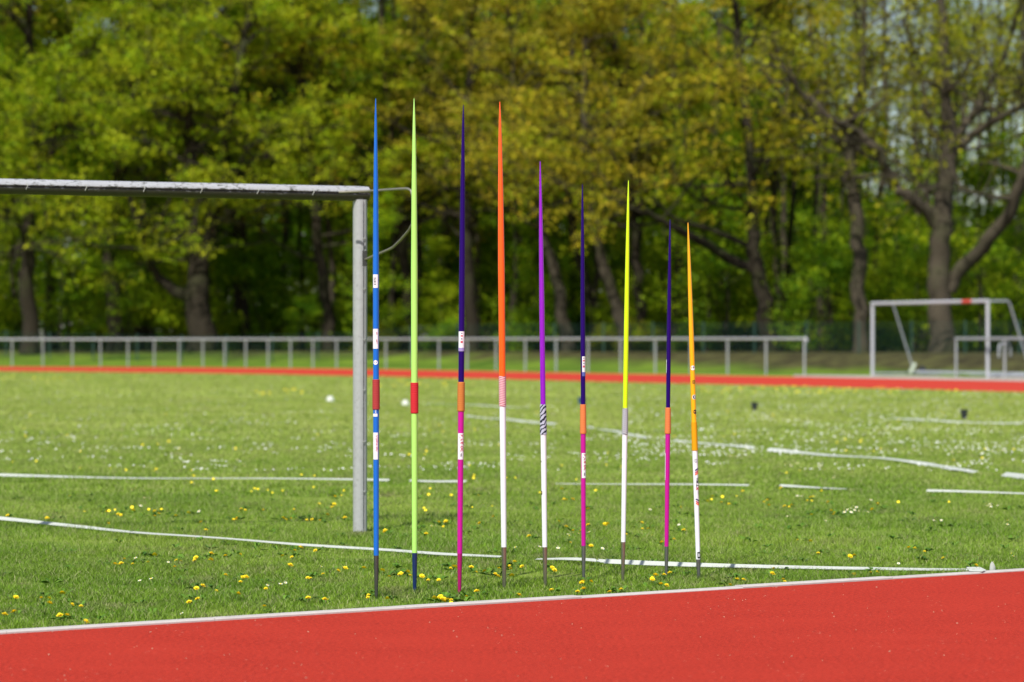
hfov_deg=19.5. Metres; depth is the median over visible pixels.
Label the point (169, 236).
tree
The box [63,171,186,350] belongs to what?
tree
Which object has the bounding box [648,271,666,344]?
tree
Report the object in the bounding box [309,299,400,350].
bush
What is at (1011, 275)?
tree
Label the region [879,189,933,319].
tree
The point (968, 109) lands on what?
tree
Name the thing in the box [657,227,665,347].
tree
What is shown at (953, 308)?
tree
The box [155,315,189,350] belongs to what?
bush
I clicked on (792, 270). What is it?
tree
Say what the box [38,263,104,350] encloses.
tree
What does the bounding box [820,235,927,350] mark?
tree
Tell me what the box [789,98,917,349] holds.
tree
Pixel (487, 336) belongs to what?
tree
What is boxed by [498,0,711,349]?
tree
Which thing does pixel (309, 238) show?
tree
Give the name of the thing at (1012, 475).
marking tape
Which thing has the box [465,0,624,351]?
tree
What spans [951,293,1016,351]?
bush
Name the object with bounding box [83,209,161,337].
tree
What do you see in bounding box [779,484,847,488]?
marking tape
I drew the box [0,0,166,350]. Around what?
tree
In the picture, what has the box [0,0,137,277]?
tree
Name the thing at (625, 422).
javelin
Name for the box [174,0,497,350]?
tree
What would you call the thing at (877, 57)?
tree
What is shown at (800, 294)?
tree
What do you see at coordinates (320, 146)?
tree
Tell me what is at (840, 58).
tree
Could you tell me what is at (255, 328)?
bush
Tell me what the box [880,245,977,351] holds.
tree
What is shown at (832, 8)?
tree
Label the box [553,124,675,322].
tree
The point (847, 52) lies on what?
tree
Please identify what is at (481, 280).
tree
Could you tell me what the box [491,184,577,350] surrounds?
tree
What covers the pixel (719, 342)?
bush
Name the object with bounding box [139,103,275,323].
tree
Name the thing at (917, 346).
tree
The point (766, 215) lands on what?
tree
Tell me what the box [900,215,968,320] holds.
tree
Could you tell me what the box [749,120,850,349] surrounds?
tree
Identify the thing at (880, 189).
tree
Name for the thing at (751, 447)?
marking tape
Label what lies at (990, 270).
tree
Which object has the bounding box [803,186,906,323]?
tree
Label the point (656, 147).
tree
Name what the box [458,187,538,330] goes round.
tree
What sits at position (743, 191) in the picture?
tree
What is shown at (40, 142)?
tree
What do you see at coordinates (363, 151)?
tree
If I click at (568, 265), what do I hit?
tree
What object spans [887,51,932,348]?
tree
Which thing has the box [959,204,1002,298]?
tree
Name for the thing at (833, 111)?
tree
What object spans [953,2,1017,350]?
tree
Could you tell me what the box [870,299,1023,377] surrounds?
football goal
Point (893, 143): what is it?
sky
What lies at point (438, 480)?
marking tape
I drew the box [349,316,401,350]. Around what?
bush
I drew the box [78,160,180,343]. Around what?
tree
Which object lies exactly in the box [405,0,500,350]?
tree
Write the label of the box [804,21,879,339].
tree
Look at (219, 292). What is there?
tree
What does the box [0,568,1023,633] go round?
kerb
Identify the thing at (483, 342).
bush
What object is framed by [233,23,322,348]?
tree
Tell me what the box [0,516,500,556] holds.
marking tape
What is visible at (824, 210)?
tree
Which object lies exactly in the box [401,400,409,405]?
marker cone
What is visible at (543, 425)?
javelin
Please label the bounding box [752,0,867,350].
tree
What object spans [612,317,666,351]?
bush
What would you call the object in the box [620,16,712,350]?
tree
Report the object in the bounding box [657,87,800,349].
tree
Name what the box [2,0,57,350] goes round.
tree
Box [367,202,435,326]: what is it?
tree
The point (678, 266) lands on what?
tree
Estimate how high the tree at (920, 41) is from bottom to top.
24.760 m
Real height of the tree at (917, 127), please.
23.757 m
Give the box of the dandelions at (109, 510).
[4,409,1013,511]
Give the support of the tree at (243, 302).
on the ground at (790, 362)
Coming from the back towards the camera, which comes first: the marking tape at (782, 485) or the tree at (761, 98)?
the tree at (761, 98)
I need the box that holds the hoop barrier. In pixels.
[998,342,1010,356]
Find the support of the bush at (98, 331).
on the ground at (790, 362)
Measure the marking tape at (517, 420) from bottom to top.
0.042 m
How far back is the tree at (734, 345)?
167.61 m
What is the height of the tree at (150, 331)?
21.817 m
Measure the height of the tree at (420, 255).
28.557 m
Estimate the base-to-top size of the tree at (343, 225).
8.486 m
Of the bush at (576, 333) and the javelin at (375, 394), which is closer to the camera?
the javelin at (375, 394)
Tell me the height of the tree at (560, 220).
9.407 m
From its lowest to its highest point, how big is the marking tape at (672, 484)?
0.020 m
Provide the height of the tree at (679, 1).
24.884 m
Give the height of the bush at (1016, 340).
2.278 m
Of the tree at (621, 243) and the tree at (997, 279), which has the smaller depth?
the tree at (621, 243)
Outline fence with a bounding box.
[0,320,1023,362]
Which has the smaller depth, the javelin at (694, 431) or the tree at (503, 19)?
the javelin at (694, 431)
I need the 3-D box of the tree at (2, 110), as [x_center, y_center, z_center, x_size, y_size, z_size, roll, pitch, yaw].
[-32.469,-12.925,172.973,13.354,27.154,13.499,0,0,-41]
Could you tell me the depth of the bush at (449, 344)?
160.65 m
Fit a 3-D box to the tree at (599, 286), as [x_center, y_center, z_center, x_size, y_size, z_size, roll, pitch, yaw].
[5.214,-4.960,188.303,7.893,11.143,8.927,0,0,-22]
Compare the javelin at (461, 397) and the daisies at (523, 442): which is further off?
the daisies at (523, 442)
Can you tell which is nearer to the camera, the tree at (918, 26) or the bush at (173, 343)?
the bush at (173, 343)
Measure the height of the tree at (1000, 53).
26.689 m
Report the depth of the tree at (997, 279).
166.37 m
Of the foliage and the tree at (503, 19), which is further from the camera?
the foliage
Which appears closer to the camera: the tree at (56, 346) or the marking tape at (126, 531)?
the marking tape at (126, 531)
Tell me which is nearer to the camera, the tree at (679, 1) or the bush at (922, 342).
the bush at (922, 342)
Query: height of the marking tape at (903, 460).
0.043 m
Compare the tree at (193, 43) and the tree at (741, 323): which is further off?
the tree at (193, 43)
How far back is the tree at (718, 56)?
158.43 m
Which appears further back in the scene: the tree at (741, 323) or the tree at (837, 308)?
the tree at (837, 308)
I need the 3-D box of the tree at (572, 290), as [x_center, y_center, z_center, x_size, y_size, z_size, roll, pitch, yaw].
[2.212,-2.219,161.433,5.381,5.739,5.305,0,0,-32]
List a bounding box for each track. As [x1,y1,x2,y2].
[0,367,1023,391]
[0,571,1023,681]
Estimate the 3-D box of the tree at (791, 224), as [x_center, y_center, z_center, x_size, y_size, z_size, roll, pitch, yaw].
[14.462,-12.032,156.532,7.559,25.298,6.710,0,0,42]
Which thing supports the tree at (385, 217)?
on the ground at (790, 362)
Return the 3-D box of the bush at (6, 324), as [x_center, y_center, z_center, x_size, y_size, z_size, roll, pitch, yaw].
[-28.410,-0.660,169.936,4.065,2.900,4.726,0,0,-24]
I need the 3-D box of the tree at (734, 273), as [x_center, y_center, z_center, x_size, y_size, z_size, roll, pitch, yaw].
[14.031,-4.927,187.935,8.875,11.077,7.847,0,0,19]
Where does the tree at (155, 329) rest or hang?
on the ground at (790, 362)
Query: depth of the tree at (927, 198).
169.20 m
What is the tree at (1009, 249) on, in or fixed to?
on the ground at (790, 362)
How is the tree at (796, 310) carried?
on the ground at (790, 362)
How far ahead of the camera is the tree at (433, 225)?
200.08 m
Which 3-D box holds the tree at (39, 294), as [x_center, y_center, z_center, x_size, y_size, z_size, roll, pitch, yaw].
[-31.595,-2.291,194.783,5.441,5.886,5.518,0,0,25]
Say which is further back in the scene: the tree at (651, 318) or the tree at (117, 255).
the tree at (651, 318)
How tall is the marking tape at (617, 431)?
0.040 m
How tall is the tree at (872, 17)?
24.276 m
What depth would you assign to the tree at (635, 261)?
153.79 m
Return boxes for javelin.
[372,98,379,598]
[410,100,418,591]
[457,105,464,591]
[498,102,506,587]
[539,162,546,586]
[580,184,585,578]
[621,180,628,581]
[664,222,670,578]
[687,225,699,578]
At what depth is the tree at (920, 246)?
154.91 m
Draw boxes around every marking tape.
[0,474,388,480]
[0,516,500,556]
[409,479,466,481]
[428,403,526,407]
[465,415,556,424]
[536,557,605,562]
[555,483,748,485]
[587,426,646,437]
[604,559,995,571]
[673,440,754,448]
[767,448,977,472]
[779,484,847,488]
[887,418,1021,423]
[926,489,1023,493]
[1001,472,1023,478]
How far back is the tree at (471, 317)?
159.81 m
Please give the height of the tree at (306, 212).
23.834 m
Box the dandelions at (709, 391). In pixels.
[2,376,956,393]
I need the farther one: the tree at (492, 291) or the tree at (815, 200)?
the tree at (492, 291)
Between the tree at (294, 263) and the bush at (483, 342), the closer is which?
the bush at (483, 342)
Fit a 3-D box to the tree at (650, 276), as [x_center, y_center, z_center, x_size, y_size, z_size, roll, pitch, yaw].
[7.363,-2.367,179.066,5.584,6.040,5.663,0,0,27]
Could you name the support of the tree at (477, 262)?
on the ground at (790, 362)
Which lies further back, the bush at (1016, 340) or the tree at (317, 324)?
the tree at (317, 324)
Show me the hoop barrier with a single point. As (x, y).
(1001, 343)
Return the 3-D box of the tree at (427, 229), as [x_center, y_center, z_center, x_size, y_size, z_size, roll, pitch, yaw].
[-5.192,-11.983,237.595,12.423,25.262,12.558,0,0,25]
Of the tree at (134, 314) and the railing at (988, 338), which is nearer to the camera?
the railing at (988, 338)
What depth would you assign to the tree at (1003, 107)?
166.43 m
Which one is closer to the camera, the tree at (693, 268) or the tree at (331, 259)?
the tree at (693, 268)
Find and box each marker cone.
[325,396,334,401]
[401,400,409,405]
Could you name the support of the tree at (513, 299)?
on the ground at (790, 362)
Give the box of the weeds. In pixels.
[0,486,1023,625]
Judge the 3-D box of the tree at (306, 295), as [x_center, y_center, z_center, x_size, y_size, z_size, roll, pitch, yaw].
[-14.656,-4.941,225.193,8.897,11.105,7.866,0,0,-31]
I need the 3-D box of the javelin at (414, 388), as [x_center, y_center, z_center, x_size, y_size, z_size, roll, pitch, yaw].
[-0.480,0.063,14.695,0.042,2.514,0.040,0,0,0]
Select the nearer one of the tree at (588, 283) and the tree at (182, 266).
the tree at (588, 283)
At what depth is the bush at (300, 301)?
161.49 m
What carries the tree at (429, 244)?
on the ground at (790, 362)
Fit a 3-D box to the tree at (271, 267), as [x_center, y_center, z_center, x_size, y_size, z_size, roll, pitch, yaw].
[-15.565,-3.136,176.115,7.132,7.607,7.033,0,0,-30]
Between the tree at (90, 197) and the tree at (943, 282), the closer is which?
the tree at (943, 282)
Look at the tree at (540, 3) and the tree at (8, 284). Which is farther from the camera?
the tree at (8, 284)
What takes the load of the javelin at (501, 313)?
on the ground at (790, 362)
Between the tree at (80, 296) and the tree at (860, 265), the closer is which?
the tree at (860, 265)
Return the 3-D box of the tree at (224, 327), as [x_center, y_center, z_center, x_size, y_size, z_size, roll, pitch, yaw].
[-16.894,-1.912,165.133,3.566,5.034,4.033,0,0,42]
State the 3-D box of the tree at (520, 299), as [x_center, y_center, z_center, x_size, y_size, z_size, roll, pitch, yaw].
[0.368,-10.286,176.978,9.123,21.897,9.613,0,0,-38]
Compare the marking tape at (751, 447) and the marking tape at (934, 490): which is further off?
the marking tape at (751, 447)
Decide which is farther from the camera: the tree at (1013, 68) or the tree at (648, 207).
the tree at (648, 207)
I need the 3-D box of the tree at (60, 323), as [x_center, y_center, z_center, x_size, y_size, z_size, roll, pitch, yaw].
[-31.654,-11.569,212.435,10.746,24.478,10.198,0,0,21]
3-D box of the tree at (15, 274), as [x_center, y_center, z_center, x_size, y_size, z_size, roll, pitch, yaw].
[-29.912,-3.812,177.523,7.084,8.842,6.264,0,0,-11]
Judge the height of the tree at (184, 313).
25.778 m
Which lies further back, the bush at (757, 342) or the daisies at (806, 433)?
the bush at (757, 342)
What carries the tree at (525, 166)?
on the ground at (790, 362)
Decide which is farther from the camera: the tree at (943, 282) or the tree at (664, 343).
the tree at (664, 343)
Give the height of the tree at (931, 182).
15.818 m
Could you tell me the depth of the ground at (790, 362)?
111.34 m
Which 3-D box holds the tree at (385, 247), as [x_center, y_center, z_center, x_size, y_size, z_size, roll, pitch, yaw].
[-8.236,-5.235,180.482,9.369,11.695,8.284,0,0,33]
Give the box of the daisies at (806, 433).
[627,387,1022,455]
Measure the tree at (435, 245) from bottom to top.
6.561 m
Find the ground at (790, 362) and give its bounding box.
[0,342,1023,626]
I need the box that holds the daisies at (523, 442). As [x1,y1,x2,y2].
[0,379,1023,470]
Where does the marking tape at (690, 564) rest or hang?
on the ground at (790, 362)
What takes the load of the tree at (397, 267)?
on the ground at (790, 362)
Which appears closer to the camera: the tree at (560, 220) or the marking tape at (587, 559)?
the marking tape at (587, 559)
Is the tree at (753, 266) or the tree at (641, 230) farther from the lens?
the tree at (641, 230)
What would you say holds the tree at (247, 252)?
on the ground at (790, 362)
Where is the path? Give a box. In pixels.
[794,375,1023,380]
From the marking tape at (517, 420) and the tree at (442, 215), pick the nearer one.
the marking tape at (517, 420)
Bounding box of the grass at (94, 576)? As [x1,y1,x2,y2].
[0,370,1023,629]
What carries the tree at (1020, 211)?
on the ground at (790, 362)
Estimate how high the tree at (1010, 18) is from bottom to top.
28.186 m
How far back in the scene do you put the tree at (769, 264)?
156.01 m
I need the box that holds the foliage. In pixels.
[7,40,1016,346]
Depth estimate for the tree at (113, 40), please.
179.38 m
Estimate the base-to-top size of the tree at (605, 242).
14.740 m
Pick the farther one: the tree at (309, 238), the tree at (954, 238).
the tree at (309, 238)
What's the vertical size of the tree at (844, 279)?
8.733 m
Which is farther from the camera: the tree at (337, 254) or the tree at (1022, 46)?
the tree at (337, 254)
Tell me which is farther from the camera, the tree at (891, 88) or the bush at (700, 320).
the tree at (891, 88)
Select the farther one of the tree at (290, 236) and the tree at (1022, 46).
the tree at (290, 236)
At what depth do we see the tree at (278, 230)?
221.87 m
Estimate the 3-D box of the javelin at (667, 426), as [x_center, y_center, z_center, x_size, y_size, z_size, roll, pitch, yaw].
[0.820,0.340,15.682,0.035,1.959,0.033,1,0,0]
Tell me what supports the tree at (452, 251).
on the ground at (790, 362)
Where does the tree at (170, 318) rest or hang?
on the ground at (790, 362)
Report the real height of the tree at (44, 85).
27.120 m
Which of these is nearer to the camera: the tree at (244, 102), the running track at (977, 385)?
the running track at (977, 385)
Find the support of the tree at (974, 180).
on the ground at (790, 362)
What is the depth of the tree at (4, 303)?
168.97 m
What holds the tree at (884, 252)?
on the ground at (790, 362)
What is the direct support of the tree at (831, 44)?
on the ground at (790, 362)
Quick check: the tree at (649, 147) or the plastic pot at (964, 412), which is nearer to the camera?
the plastic pot at (964, 412)
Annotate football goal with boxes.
[0,178,411,531]
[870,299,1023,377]
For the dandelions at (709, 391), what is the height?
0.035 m
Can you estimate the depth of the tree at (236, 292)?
171.36 m
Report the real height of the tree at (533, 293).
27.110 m
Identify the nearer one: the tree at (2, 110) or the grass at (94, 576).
the grass at (94, 576)
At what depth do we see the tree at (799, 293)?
217.27 m
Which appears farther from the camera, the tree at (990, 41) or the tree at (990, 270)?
the tree at (990, 41)
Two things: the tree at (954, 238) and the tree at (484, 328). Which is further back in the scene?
the tree at (484, 328)
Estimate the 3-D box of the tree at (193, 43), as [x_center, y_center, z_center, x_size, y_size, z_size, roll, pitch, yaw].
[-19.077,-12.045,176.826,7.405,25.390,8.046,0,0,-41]
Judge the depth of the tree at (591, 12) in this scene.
150.86 m
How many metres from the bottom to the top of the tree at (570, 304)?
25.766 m
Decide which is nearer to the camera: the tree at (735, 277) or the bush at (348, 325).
the bush at (348, 325)
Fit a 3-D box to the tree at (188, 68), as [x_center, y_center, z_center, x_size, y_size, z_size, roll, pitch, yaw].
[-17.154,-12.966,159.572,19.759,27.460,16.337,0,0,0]
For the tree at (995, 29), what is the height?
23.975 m
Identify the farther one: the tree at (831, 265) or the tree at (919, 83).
the tree at (919, 83)
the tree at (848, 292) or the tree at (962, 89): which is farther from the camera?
the tree at (848, 292)
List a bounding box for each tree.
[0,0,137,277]
[0,0,148,354]
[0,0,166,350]
[0,0,230,351]
[0,1,55,156]
[0,5,110,349]
[0,7,50,150]
[0,132,69,288]
[0,155,104,327]
[0,213,63,349]
[0,230,43,349]
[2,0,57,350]
[2,3,68,266]
[7,0,373,351]
[8,262,61,340]
[10,110,140,350]
[11,18,105,344]
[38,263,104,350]
[51,1,229,312]
[56,217,131,348]
[63,2,197,349]
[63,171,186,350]
[68,166,180,318]
[69,130,150,278]
[74,0,182,315]
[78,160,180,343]
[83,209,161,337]
[84,7,228,349]
[102,1,179,350]
[109,0,289,318]
[126,237,181,344]
[129,197,253,350]
[130,0,328,349]
[130,207,225,330]
[131,217,221,333]
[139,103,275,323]
[141,2,234,233]
[142,0,254,350]
[143,0,324,350]
[159,3,197,346]
[163,4,254,350]
[172,209,256,318]
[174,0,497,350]
[174,14,291,344]
[187,264,250,340]
[210,236,311,350]
[212,225,309,349]
[215,202,279,319]
[222,236,329,348]
[227,204,293,304]
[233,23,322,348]
[233,158,301,347]
[253,0,362,349]
[263,0,385,307]
[265,138,390,327]
[267,0,458,349]
[268,39,345,343]
[268,208,339,337]
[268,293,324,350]
[269,200,350,349]
[271,0,437,347]
[271,1,352,350]
[272,0,526,350]
[276,145,372,324]
[282,0,376,350]
[293,181,434,349]
[308,3,478,349]
[310,31,388,310]
[311,0,613,350]
[313,203,427,329]
[330,180,424,334]
[338,0,458,350]
[360,0,450,332]
[362,0,551,350]
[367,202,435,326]
[370,254,433,346]
[373,1,502,293]
[397,233,486,350]
[399,239,494,346]
[402,0,522,350]
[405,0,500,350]
[409,142,490,255]
[418,217,458,348]
[420,201,457,294]
[420,229,523,343]
[421,0,662,351]
[421,14,512,348]
[421,159,525,322]
[423,148,517,328]
[449,186,547,347]
[454,0,587,349]
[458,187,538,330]
[462,15,582,350]
[464,0,920,350]
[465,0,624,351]
[469,1,559,350]
[474,0,733,351]
[475,4,538,348]
[476,0,646,263]
[476,144,574,350]
[480,225,523,344]
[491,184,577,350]
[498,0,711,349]
[506,249,604,347]
[507,162,579,348]
[509,207,579,308]
[517,167,612,308]
[520,0,592,308]
[524,0,739,351]
[533,133,674,348]
[545,2,698,294]
[550,183,631,323]
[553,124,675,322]
[566,0,750,320]
[566,173,647,300]
[573,234,654,351]
[578,1,667,350]
[580,0,678,347]
[593,253,665,328]
[598,1,704,350]
[598,157,716,328]
[599,195,671,318]
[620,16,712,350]
[624,202,725,333]
[628,0,744,271]
[630,0,841,289]
[632,0,706,348]
[633,86,774,351]
[641,0,697,350]
[644,101,791,351]
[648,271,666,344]
[649,232,700,349]
[651,8,771,303]
[655,0,755,336]
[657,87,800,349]
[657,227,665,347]
[672,177,811,350]
[675,0,845,275]
[684,5,750,350]
[688,0,949,352]
[688,187,797,346]
[688,268,752,350]
[697,0,769,349]
[700,0,835,350]
[706,0,815,350]
[708,96,815,346]
[712,188,804,350]
[715,187,837,334]
[724,0,868,286]
[726,1,859,335]
[728,2,805,229]
[731,0,878,350]
[734,0,1023,352]
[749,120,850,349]
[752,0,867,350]
[756,0,875,351]
[760,18,813,280]
[761,238,867,350]
[775,227,885,351]
[782,95,905,328]
[784,1,905,193]
[787,0,891,346]
[788,0,844,349]
[789,0,897,348]
[789,0,907,209]
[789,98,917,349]
[790,59,805,348]
[790,216,850,333]
[790,262,841,349]
[791,234,817,334]
[796,0,864,219]
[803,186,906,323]
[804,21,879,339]
[804,157,850,317]
[806,0,914,349]
[813,0,976,350]
[820,204,926,351]
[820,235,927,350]
[826,260,895,321]
[827,22,881,136]
[830,50,932,193]
[831,1,904,251]
[831,192,910,325]
[834,3,923,192]
[854,0,948,351]
[865,153,924,349]
[871,5,972,349]
[873,19,983,188]
[874,15,969,336]
[875,0,1004,348]
[878,1,982,156]
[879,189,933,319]
[880,232,977,351]
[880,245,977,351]
[885,137,1014,351]
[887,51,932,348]
[891,202,987,333]
[893,2,974,180]
[893,132,975,288]
[895,0,1006,350]
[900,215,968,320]
[901,46,936,280]
[910,227,997,349]
[918,0,1007,259]
[920,114,1023,352]
[926,0,1023,162]
[928,0,1023,351]
[928,1,1007,228]
[938,68,994,240]
[953,0,1022,342]
[953,1,1021,279]
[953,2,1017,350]
[953,184,1023,351]
[954,0,1023,350]
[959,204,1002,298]
[959,237,1010,348]
[960,118,1023,328]
[967,2,1022,140]
[970,225,1023,288]
[975,170,1023,317]
[976,2,1023,210]
[988,0,1021,29]
[991,1,1023,307]
[995,0,1023,116]
[996,0,1023,351]
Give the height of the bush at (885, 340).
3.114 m
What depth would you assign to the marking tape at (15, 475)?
26.62 m
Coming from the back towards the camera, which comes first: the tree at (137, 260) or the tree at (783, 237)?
the tree at (137, 260)
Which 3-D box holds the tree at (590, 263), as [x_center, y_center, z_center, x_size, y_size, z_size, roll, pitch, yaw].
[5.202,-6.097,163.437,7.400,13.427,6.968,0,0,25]
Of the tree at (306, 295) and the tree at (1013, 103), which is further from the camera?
the tree at (306, 295)
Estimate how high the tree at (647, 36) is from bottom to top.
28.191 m
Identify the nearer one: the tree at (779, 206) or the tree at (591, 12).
the tree at (591, 12)
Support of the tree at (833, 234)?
on the ground at (790, 362)
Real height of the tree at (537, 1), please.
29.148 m
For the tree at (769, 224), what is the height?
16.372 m
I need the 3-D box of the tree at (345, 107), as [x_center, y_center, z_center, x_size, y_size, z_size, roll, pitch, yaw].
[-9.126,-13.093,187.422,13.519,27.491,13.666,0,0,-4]
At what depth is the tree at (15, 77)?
178.30 m
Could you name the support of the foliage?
on the ground at (790, 362)
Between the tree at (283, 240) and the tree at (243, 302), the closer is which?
the tree at (243, 302)
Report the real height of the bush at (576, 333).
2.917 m
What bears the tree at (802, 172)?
on the ground at (790, 362)
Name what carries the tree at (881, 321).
on the ground at (790, 362)
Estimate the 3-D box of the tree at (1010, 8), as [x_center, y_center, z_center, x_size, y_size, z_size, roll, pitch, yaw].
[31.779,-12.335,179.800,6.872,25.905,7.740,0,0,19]
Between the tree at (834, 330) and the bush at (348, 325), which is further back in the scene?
the bush at (348, 325)
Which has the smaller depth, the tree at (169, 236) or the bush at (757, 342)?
the bush at (757, 342)
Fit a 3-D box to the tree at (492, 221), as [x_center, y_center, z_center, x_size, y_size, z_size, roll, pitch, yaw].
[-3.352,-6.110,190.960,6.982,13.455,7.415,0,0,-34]
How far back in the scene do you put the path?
101.88 m
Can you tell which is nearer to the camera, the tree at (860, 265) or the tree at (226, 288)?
the tree at (860, 265)
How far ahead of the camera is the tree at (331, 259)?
165.62 m
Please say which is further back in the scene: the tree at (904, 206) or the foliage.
the foliage
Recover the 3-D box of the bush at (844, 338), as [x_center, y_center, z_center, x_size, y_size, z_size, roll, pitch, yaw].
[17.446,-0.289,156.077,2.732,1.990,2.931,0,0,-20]
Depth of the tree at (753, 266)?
146.20 m
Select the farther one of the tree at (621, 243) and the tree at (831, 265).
the tree at (621, 243)
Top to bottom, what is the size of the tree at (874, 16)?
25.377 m
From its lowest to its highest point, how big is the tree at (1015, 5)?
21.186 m
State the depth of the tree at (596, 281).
160.84 m
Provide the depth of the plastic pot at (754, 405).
53.72 m
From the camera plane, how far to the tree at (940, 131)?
154.83 m
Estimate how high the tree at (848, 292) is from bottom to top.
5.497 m
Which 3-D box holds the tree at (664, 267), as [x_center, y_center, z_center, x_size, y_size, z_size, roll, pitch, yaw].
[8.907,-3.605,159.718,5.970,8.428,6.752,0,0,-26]
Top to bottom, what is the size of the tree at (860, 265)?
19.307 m
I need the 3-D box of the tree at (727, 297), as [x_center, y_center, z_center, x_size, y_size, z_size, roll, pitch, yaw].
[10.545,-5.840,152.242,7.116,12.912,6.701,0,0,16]
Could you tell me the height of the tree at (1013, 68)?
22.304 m
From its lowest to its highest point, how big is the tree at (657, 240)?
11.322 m
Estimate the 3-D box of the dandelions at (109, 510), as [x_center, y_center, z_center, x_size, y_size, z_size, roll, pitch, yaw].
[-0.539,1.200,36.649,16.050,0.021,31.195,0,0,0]
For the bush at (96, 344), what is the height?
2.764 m
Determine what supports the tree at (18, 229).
on the ground at (790, 362)
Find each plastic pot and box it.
[751,402,757,409]
[960,409,967,419]
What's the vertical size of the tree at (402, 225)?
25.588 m
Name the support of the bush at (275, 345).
on the ground at (790, 362)
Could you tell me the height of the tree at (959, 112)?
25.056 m
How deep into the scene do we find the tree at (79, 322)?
195.22 m
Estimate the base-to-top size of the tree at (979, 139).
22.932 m
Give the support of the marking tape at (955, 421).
on the ground at (790, 362)
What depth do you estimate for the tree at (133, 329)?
189.17 m
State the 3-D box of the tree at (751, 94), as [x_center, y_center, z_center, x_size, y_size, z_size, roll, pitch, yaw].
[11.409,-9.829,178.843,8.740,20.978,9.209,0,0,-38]
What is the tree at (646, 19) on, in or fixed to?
on the ground at (790, 362)
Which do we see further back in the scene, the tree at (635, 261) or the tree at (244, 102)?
the tree at (244, 102)
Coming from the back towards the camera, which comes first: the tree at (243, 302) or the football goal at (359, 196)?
the tree at (243, 302)
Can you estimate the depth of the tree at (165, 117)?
172.52 m
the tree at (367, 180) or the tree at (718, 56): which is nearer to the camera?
the tree at (718, 56)
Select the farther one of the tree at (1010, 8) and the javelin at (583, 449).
the tree at (1010, 8)
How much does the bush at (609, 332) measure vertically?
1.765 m
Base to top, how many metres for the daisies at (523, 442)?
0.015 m
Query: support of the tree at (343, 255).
on the ground at (790, 362)
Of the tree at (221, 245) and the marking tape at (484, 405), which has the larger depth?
the tree at (221, 245)
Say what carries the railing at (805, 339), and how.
on the ground at (790, 362)
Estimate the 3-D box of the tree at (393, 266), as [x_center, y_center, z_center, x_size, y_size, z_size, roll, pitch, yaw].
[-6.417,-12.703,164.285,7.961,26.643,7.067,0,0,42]
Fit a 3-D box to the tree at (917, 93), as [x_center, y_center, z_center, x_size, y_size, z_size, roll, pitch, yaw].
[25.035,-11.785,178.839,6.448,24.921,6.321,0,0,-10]
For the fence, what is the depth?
141.28 m
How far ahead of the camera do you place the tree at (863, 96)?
235.36 m
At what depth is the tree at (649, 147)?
197.88 m
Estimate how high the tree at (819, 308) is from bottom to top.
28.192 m
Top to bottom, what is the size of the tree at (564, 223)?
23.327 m
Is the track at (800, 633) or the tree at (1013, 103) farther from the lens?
the tree at (1013, 103)
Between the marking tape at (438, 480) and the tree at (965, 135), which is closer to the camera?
the marking tape at (438, 480)
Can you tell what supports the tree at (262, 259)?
on the ground at (790, 362)
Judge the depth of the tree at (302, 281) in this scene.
171.72 m
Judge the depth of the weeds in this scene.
17.21 m
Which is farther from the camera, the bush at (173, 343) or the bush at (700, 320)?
the bush at (173, 343)
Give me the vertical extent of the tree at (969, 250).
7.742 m
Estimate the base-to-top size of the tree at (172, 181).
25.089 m
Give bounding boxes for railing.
[0,337,807,374]
[954,337,1023,378]
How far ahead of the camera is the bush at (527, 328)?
156.50 m
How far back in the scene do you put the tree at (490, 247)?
168.03 m
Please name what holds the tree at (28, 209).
on the ground at (790, 362)
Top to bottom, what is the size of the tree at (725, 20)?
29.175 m
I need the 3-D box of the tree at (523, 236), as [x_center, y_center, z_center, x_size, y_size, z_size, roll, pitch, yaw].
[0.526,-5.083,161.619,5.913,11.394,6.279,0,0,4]
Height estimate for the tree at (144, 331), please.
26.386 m
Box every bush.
[0,305,44,350]
[73,311,131,349]
[89,321,141,350]
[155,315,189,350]
[215,300,286,350]
[262,320,298,350]
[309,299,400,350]
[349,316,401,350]
[418,316,464,350]
[454,334,492,350]
[488,300,579,351]
[530,304,589,350]
[586,320,616,351]
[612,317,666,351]
[660,315,723,351]
[711,328,735,351]
[728,314,760,350]
[817,317,850,351]
[841,297,923,351]
[914,333,958,351]
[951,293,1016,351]
[1006,327,1022,351]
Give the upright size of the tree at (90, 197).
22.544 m
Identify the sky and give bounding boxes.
[19,0,1023,341]
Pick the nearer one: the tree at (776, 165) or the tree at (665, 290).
the tree at (776, 165)
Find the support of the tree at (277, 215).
on the ground at (790, 362)
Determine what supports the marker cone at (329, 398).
on the ground at (790, 362)
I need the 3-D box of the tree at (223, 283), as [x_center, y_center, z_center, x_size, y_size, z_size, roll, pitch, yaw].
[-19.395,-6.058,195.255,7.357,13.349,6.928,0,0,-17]
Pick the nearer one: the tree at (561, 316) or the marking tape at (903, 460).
the marking tape at (903, 460)
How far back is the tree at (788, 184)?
173.17 m

